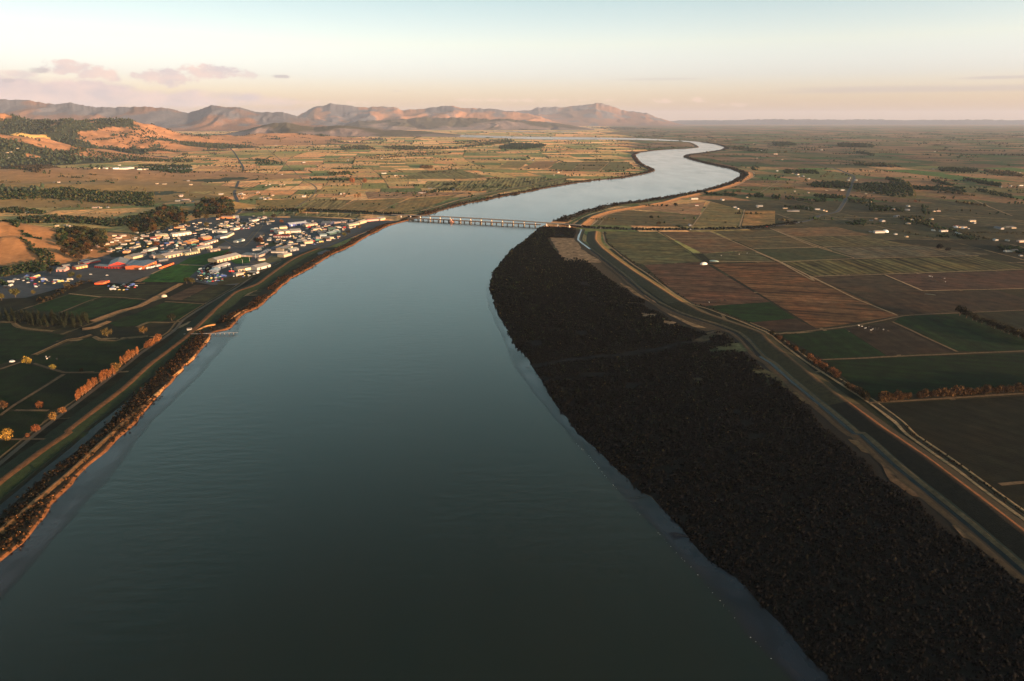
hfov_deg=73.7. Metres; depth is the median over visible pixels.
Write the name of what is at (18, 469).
stopbank
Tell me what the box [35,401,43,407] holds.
shrub
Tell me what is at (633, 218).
field
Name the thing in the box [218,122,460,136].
mountains
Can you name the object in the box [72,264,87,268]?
warehouse
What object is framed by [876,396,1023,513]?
field
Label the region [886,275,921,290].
farm track
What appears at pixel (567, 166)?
field
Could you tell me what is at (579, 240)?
canal water
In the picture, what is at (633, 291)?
dry grass
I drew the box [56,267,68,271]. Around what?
warehouse
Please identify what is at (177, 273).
field
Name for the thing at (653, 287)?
stopbank
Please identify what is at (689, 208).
field
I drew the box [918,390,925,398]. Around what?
hedge tree
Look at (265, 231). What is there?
yard
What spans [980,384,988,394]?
hedge tree
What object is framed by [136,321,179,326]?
dirt track
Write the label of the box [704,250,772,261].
field
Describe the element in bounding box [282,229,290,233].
warehouse
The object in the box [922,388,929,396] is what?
hedge tree
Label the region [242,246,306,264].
road
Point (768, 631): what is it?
mud flat
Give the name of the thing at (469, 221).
road bridge
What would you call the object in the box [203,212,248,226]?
road
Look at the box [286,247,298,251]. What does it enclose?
warehouse
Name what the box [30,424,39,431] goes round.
willow tree
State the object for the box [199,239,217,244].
warehouse
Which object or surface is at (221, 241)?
lawn
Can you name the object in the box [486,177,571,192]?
field
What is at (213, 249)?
warehouse
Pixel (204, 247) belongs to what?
warehouse
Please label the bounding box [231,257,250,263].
field
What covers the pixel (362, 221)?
warehouse
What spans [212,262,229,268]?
warehouse
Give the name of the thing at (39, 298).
row of trees
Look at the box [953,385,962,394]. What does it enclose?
hedge tree
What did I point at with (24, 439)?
farm track
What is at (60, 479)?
levee
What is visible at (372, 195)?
field
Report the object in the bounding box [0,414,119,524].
canal bank
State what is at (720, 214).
field
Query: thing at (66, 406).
ditch
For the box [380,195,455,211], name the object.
field
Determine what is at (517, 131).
lagoon water
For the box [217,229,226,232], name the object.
warehouse
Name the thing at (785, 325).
field
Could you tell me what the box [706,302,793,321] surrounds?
field
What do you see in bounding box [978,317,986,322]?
hedge tree
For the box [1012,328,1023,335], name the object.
hedge tree
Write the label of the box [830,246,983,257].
field
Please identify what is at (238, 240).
warehouse
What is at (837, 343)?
field
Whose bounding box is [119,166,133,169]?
warehouse
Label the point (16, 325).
dirt track
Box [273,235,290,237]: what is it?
warehouse
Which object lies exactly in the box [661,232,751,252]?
field
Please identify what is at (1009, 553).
canal bank
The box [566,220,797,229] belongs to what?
hedge row
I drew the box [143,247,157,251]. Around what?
warehouse
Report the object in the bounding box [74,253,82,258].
broadleaf tree
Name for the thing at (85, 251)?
broadleaf tree
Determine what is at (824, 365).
hedgerow bush
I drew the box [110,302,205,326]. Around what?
field
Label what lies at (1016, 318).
field
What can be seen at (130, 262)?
warehouse
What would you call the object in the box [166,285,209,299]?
field
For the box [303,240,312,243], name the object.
warehouse
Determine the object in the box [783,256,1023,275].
field
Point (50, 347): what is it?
dirt track
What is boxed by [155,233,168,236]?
warehouse
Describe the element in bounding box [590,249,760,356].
canal bed
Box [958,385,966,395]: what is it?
hedge tree
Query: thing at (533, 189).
bank scrub
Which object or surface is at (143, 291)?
field
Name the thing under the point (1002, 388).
hedge tree
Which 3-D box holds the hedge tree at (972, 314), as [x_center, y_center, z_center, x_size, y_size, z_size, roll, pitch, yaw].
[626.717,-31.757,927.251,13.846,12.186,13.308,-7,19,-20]
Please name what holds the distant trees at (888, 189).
on the farmland
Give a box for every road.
[156,237,215,253]
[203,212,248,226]
[209,149,243,226]
[216,225,262,246]
[242,210,397,215]
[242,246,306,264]
[266,215,388,219]
[575,160,855,229]
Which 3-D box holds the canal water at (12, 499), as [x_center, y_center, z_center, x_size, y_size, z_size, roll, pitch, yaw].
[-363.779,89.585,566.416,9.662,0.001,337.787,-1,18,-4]
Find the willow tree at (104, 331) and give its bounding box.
[100,328,111,336]
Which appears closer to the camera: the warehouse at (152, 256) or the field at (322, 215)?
the warehouse at (152, 256)
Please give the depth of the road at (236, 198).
2425.19 m
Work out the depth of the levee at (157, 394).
677.18 m
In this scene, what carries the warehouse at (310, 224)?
on the town yard at (24, 288)
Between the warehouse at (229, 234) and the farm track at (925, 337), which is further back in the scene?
the warehouse at (229, 234)
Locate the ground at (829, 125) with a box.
[43,125,1023,332]
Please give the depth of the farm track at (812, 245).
1486.43 m
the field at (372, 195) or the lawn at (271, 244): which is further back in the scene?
the field at (372, 195)
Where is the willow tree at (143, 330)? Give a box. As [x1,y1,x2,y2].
[138,326,147,332]
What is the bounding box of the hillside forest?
[0,113,385,190]
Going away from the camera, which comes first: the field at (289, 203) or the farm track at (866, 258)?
the farm track at (866, 258)
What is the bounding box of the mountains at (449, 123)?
[343,117,593,129]
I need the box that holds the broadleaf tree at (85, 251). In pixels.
[81,249,89,256]
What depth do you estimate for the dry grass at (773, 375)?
724.40 m
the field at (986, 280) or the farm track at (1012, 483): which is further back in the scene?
the field at (986, 280)
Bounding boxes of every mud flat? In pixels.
[0,314,245,595]
[487,277,831,680]
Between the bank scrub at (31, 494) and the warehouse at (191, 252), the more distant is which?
the warehouse at (191, 252)
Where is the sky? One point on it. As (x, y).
(670, 60)
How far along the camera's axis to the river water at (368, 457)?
461.66 m
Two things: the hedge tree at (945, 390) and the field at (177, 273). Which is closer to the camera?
the hedge tree at (945, 390)
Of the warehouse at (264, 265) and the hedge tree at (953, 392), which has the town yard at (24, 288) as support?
the warehouse at (264, 265)
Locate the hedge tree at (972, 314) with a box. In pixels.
[969,312,978,319]
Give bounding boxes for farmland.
[0,126,1023,680]
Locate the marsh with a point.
(878, 468)
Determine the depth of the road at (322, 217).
1903.83 m
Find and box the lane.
[0,228,372,464]
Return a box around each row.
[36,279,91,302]
[243,208,403,213]
[561,222,801,229]
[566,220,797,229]
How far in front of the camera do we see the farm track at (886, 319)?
927.62 m
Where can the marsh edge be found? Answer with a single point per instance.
(606, 271)
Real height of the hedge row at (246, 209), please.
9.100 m
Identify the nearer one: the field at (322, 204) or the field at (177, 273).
the field at (177, 273)
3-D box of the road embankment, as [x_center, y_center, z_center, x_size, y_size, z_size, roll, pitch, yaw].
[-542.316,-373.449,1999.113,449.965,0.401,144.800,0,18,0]
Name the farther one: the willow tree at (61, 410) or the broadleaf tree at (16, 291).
the broadleaf tree at (16, 291)
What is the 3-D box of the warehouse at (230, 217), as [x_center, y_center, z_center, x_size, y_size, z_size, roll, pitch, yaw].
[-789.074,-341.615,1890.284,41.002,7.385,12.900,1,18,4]
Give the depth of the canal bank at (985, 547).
567.06 m
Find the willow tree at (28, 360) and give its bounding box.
[21,356,31,363]
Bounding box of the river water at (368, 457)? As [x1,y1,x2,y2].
[0,135,793,680]
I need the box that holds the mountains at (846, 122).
[671,119,1023,124]
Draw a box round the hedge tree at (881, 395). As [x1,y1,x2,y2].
[878,391,886,401]
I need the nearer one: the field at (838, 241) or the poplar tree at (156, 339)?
the poplar tree at (156, 339)
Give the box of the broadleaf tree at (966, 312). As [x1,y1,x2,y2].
[961,309,972,317]
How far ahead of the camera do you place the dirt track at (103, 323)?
902.85 m
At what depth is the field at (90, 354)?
794.11 m
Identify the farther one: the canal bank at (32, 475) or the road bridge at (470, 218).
the road bridge at (470, 218)
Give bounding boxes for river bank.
[0,220,407,560]
[402,137,698,219]
[487,135,742,221]
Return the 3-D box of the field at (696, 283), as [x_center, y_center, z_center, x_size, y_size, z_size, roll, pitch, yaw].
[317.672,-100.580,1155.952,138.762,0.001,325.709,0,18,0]
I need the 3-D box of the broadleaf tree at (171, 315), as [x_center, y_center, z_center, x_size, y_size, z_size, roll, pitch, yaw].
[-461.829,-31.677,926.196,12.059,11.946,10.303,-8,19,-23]
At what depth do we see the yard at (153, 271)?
1235.88 m
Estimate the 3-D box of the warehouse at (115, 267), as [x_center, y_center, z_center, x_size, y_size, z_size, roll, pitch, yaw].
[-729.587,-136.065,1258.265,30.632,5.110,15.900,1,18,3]
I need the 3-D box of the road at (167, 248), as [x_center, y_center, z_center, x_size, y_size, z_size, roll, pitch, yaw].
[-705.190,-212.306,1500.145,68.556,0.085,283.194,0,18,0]
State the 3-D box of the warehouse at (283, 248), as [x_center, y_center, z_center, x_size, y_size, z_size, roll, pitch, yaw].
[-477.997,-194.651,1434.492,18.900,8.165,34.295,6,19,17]
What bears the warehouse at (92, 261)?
on the town yard at (24, 288)
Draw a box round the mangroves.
[489,226,1023,680]
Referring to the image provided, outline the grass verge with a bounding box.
[569,198,669,223]
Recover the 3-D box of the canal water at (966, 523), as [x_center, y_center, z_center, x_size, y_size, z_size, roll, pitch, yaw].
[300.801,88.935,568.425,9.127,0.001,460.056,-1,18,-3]
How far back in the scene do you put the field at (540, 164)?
4160.78 m
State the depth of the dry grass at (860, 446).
570.98 m
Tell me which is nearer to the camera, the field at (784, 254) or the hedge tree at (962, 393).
the hedge tree at (962, 393)
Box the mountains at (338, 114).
[299,103,562,124]
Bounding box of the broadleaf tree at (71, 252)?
[68,250,75,256]
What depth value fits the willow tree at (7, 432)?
580.66 m
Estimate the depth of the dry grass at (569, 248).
1422.21 m
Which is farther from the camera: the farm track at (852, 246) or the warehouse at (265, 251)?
the farm track at (852, 246)
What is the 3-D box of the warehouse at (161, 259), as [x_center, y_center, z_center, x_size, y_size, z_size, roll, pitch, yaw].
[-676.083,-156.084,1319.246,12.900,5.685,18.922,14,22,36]
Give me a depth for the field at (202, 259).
1341.79 m
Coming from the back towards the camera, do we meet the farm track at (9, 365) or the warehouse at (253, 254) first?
the warehouse at (253, 254)
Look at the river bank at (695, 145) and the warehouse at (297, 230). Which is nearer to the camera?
the warehouse at (297, 230)
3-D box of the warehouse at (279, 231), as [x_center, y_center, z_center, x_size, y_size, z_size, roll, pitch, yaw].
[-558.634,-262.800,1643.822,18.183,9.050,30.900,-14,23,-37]
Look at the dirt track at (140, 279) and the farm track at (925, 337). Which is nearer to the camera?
the farm track at (925, 337)
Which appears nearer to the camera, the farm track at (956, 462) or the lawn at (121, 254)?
the farm track at (956, 462)
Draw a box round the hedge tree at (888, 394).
[881,391,890,401]
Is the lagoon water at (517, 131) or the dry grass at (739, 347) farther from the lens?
the lagoon water at (517, 131)
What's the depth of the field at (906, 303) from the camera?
1025.90 m
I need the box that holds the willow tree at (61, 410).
[57,406,65,413]
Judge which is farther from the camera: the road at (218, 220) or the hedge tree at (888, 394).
the road at (218, 220)
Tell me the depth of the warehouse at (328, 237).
1563.07 m
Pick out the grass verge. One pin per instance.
(578, 218)
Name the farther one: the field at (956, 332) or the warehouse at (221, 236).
the warehouse at (221, 236)
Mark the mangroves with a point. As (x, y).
(591, 308)
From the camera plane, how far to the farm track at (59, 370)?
742.38 m
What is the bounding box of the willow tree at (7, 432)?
[0,428,13,439]
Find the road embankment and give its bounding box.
[256,210,390,215]
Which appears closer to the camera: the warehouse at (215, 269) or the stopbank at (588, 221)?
the warehouse at (215, 269)
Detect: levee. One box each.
[0,405,148,537]
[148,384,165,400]
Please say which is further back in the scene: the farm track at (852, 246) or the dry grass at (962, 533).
the farm track at (852, 246)
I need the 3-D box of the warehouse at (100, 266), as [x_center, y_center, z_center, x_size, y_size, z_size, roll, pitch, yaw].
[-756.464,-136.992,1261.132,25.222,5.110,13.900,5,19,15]
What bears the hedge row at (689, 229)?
on the farmland
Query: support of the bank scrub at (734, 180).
on the river bank at (597, 209)
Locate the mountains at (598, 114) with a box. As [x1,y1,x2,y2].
[516,103,683,125]
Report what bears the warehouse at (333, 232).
on the town yard at (24, 288)
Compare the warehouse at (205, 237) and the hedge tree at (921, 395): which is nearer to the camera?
the hedge tree at (921, 395)
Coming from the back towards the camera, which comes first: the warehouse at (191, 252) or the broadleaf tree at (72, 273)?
the warehouse at (191, 252)
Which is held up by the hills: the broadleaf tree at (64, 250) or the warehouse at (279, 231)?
the broadleaf tree at (64, 250)
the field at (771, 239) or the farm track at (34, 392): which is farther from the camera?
the field at (771, 239)
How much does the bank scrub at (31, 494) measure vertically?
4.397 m
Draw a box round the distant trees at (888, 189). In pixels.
[0,120,1023,284]
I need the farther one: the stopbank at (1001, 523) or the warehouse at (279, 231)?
the warehouse at (279, 231)
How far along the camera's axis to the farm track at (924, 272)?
1218.85 m
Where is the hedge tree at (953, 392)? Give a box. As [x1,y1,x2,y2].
[949,388,955,396]
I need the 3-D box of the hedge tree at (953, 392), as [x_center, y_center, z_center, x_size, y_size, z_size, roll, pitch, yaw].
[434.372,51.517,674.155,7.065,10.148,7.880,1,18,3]
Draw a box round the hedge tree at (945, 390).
[940,387,948,396]
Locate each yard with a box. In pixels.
[0,216,394,298]
[78,270,152,282]
[128,268,157,280]
[251,228,279,235]
[256,256,280,262]
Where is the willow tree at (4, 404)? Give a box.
[0,400,8,408]
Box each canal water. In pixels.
[0,384,149,514]
[577,229,589,248]
[760,356,1023,574]
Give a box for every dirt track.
[11,323,54,331]
[32,334,91,354]
[82,321,110,330]
[89,283,182,321]
[92,335,147,340]
[132,277,148,281]
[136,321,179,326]
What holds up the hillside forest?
on the hills
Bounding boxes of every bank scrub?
[0,219,407,557]
[0,372,169,533]
[196,252,231,280]
[408,148,685,217]
[553,141,748,220]
[602,232,1021,509]
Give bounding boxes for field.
[0,323,65,363]
[0,363,60,412]
[0,411,47,455]
[11,373,106,410]
[33,294,97,312]
[34,336,144,371]
[62,298,144,317]
[74,284,174,298]
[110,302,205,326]
[142,264,201,281]
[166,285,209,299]
[179,249,229,264]
[184,286,233,301]
[218,273,256,285]
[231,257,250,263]
[256,198,311,208]
[277,212,364,217]
[299,198,350,210]
[338,198,405,210]
[365,192,467,198]
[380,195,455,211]
[398,169,486,178]
[426,180,485,191]
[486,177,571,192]
[499,161,528,167]
[523,161,557,167]
[549,162,580,169]
[574,161,607,170]
[593,210,698,226]
[602,162,633,170]
[604,231,701,264]
[637,202,704,214]
[645,262,768,305]
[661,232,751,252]
[693,202,743,226]
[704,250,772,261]
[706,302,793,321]
[712,262,896,328]
[714,230,819,247]
[742,211,774,225]
[752,319,815,331]
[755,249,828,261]
[757,247,851,260]
[774,227,868,235]
[781,329,885,358]
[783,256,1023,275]
[790,236,909,246]
[813,275,920,293]
[827,353,1023,399]
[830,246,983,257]
[846,322,955,354]
[857,290,1023,314]
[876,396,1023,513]
[888,270,1023,289]
[895,314,1023,350]
[973,311,1023,327]
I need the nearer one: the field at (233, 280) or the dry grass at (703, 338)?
the dry grass at (703, 338)
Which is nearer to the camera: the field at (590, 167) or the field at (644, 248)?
the field at (644, 248)
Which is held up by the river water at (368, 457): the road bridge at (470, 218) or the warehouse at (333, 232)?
the road bridge at (470, 218)
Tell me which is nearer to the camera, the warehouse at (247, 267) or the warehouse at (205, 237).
the warehouse at (247, 267)
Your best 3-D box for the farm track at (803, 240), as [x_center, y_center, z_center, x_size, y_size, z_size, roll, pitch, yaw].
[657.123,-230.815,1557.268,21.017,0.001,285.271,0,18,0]
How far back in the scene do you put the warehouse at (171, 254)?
1350.83 m
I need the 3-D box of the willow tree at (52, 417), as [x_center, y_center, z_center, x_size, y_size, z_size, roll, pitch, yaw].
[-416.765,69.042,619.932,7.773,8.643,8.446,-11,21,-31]
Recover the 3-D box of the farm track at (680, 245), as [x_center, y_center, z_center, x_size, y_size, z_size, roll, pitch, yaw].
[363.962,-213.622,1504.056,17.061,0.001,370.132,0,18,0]
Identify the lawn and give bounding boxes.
[110,244,152,256]
[214,237,229,245]
[262,242,281,245]
[290,215,342,218]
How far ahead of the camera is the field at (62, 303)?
1014.56 m
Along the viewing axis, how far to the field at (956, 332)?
872.32 m
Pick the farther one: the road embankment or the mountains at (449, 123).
the mountains at (449, 123)
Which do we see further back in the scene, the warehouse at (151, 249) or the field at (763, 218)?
the field at (763, 218)
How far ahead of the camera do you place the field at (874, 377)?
740.64 m
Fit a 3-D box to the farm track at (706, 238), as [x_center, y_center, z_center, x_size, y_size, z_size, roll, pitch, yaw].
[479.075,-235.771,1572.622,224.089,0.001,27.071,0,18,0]
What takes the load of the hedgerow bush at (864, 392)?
on the farmland
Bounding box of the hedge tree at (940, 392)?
[934,388,944,396]
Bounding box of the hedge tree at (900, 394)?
[893,389,902,399]
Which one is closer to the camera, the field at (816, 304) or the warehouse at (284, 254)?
the field at (816, 304)
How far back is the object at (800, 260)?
1324.79 m
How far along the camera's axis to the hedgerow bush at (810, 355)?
775.04 m
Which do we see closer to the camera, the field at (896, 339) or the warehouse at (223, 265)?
the field at (896, 339)
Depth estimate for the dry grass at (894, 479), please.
513.46 m
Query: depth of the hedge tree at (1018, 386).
683.52 m
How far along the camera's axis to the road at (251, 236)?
1554.62 m
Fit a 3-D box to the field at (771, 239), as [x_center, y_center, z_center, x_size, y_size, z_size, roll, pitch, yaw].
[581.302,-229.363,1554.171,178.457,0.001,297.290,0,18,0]
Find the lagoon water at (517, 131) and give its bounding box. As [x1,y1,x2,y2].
[491,131,549,131]
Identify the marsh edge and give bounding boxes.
[548,238,861,437]
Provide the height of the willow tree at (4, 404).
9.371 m
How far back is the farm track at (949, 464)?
629.98 m
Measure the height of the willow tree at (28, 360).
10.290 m
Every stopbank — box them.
[0,248,324,498]
[400,177,571,213]
[575,169,752,225]
[586,231,687,303]
[669,301,860,404]
[829,402,1023,560]
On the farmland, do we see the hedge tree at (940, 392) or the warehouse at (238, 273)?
the hedge tree at (940, 392)
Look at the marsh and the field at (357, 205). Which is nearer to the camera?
the marsh
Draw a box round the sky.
[0,0,1023,120]
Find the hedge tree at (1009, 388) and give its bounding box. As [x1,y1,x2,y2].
[1004,384,1012,392]
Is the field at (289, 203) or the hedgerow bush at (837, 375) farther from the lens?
the field at (289, 203)
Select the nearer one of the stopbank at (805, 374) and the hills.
the stopbank at (805, 374)
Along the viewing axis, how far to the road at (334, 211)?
2007.14 m
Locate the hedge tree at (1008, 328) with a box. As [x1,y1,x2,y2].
[1004,326,1015,332]
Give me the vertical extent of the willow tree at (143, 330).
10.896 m
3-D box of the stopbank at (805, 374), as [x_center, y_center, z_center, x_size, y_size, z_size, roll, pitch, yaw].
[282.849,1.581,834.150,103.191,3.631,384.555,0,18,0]
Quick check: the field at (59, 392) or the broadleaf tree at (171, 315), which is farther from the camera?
the broadleaf tree at (171, 315)
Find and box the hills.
[0,113,382,265]
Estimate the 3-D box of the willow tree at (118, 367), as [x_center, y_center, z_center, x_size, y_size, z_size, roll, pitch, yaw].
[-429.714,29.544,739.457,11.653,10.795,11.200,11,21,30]
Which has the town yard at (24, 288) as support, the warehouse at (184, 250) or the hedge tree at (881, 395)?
the warehouse at (184, 250)
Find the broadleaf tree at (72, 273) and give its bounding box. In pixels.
[67,271,74,276]
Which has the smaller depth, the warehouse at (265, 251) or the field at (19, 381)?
the field at (19, 381)
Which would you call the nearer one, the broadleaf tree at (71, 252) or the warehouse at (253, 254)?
the broadleaf tree at (71, 252)
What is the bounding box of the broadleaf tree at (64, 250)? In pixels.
[59,247,67,254]
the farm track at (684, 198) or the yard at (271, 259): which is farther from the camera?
the farm track at (684, 198)
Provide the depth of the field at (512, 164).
4160.85 m
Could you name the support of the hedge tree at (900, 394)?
on the farmland
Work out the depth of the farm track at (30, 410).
640.25 m
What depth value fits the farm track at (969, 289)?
1096.88 m
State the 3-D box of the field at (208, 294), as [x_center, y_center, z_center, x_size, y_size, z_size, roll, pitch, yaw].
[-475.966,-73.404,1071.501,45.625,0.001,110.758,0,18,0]
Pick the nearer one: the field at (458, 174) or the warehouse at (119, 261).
the warehouse at (119, 261)
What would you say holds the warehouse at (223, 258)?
on the town yard at (24, 288)
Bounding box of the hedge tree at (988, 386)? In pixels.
[985,384,991,393]
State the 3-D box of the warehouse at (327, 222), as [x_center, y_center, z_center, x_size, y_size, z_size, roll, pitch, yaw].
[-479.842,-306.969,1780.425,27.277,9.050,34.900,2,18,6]
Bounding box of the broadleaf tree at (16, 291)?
[8,288,19,296]
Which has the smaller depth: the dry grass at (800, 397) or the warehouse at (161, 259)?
the dry grass at (800, 397)
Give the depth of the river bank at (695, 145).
2703.95 m
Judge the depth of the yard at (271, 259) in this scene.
1332.86 m
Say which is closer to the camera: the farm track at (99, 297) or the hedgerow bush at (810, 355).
the hedgerow bush at (810, 355)
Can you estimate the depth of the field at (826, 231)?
1668.41 m
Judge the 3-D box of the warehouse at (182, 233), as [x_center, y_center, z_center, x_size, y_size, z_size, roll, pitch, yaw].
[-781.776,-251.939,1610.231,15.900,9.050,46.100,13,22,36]
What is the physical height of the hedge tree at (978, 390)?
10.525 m
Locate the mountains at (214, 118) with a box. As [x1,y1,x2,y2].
[0,99,339,130]
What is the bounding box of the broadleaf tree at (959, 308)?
[955,305,966,315]
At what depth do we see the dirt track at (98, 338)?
851.46 m
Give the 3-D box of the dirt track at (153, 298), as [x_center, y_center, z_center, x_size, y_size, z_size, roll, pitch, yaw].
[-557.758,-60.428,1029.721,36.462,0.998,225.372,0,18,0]
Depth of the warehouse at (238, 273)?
1197.64 m
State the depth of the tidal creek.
819.90 m
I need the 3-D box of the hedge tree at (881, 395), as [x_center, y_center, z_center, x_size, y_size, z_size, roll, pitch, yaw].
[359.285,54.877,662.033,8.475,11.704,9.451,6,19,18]
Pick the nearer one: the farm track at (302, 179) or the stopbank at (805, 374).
the stopbank at (805, 374)
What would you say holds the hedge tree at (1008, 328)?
on the farmland
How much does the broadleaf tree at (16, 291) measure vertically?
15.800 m
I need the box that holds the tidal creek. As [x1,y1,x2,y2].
[630,341,700,352]
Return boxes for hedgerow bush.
[806,353,814,358]
[821,362,828,367]
[833,371,841,377]
[860,390,869,397]
[864,394,870,400]
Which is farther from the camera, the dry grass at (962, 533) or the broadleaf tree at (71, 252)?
the broadleaf tree at (71, 252)
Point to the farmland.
(916, 164)
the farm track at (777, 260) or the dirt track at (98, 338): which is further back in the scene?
the farm track at (777, 260)
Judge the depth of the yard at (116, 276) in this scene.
1196.17 m
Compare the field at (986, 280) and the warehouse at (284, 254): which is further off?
the warehouse at (284, 254)
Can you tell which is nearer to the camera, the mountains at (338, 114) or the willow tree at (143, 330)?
the willow tree at (143, 330)
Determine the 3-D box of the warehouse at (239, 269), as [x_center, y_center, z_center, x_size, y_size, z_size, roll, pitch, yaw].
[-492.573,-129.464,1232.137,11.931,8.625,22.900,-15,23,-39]
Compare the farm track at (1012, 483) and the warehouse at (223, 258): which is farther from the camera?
the warehouse at (223, 258)
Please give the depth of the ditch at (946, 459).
647.76 m
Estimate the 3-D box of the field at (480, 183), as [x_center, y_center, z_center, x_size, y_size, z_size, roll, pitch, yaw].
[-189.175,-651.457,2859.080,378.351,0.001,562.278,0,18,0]
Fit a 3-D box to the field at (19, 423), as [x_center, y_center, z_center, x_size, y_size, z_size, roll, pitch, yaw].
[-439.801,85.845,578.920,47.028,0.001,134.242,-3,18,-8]
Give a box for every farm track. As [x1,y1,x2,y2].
[0,362,20,368]
[0,374,64,414]
[0,438,45,439]
[14,409,47,410]
[33,363,93,372]
[61,297,145,312]
[266,148,316,207]
[592,170,754,224]
[602,231,1023,519]
[658,231,702,259]
[689,237,761,238]
[691,202,709,226]
[709,231,831,286]
[749,322,1023,511]
[757,252,896,314]
[770,228,853,257]
[775,230,831,250]
[778,310,1020,333]
[784,255,978,261]
[795,245,911,247]
[822,350,1023,359]
[827,269,1019,275]
[869,393,1023,402]
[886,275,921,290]
[893,322,958,351]
[922,288,1023,290]
[998,481,1023,485]
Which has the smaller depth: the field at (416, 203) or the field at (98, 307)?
the field at (98, 307)
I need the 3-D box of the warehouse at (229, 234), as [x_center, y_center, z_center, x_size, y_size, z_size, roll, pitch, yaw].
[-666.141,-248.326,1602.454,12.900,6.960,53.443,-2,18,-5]
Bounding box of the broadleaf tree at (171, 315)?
[167,313,175,318]
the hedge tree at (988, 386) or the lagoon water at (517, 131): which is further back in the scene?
the lagoon water at (517, 131)
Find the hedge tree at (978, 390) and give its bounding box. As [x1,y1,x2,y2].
[976,387,983,394]
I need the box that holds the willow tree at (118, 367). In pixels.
[109,363,120,368]
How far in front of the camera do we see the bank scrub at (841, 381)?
608.54 m
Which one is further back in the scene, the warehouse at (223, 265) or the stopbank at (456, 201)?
the stopbank at (456, 201)
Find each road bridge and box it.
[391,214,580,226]
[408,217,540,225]
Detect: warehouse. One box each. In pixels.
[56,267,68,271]
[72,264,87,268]
[80,259,100,264]
[94,264,108,267]
[105,264,124,268]
[108,257,129,265]
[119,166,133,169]
[124,253,143,258]
[124,260,137,267]
[125,260,156,268]
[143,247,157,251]
[149,253,159,257]
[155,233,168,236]
[156,251,181,257]
[156,258,167,261]
[169,231,190,236]
[178,249,190,252]
[182,250,199,255]
[183,239,198,243]
[192,244,211,250]
[198,235,211,239]
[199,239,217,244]
[207,248,219,251]
[208,253,240,262]
[209,267,219,271]
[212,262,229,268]
[215,234,226,238]
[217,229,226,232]
[218,246,229,248]
[220,216,234,218]
[225,231,233,237]
[233,238,244,242]
[233,272,243,275]
[234,266,244,271]
[243,265,251,270]
[246,253,264,256]
[249,262,270,269]
[254,249,270,256]
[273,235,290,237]
[274,229,283,233]
[275,245,292,250]
[277,252,291,257]
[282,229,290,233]
[286,221,306,225]
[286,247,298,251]
[288,228,300,232]
[302,222,317,226]
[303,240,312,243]
[321,221,333,224]
[321,236,333,238]
[326,230,339,234]
[345,222,359,226]
[356,219,366,223]
[365,218,378,221]
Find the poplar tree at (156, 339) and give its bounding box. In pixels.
[153,336,159,341]
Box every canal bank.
[0,375,152,504]
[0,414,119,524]
[573,229,1023,583]
[579,229,1023,569]
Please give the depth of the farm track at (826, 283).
1165.64 m
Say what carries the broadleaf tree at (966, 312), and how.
on the field at (956, 332)
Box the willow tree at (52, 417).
[48,411,56,419]
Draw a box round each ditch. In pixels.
[0,226,376,459]
[604,232,1023,515]
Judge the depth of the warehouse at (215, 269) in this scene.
1221.71 m
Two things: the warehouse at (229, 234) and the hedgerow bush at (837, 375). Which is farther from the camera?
the warehouse at (229, 234)
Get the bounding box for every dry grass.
[550,237,600,262]
[619,282,655,302]
[668,313,705,327]
[692,330,722,341]
[709,343,752,352]
[753,366,791,390]
[793,392,818,405]
[848,439,871,454]
[881,463,920,496]
[953,525,971,539]
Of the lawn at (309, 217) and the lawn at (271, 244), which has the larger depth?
the lawn at (309, 217)
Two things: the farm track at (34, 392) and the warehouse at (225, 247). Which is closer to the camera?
the farm track at (34, 392)
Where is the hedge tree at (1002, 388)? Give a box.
[998,385,1004,392]
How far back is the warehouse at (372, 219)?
1839.88 m
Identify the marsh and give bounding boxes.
[490,227,1023,680]
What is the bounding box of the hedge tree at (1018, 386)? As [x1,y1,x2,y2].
[1014,382,1022,391]

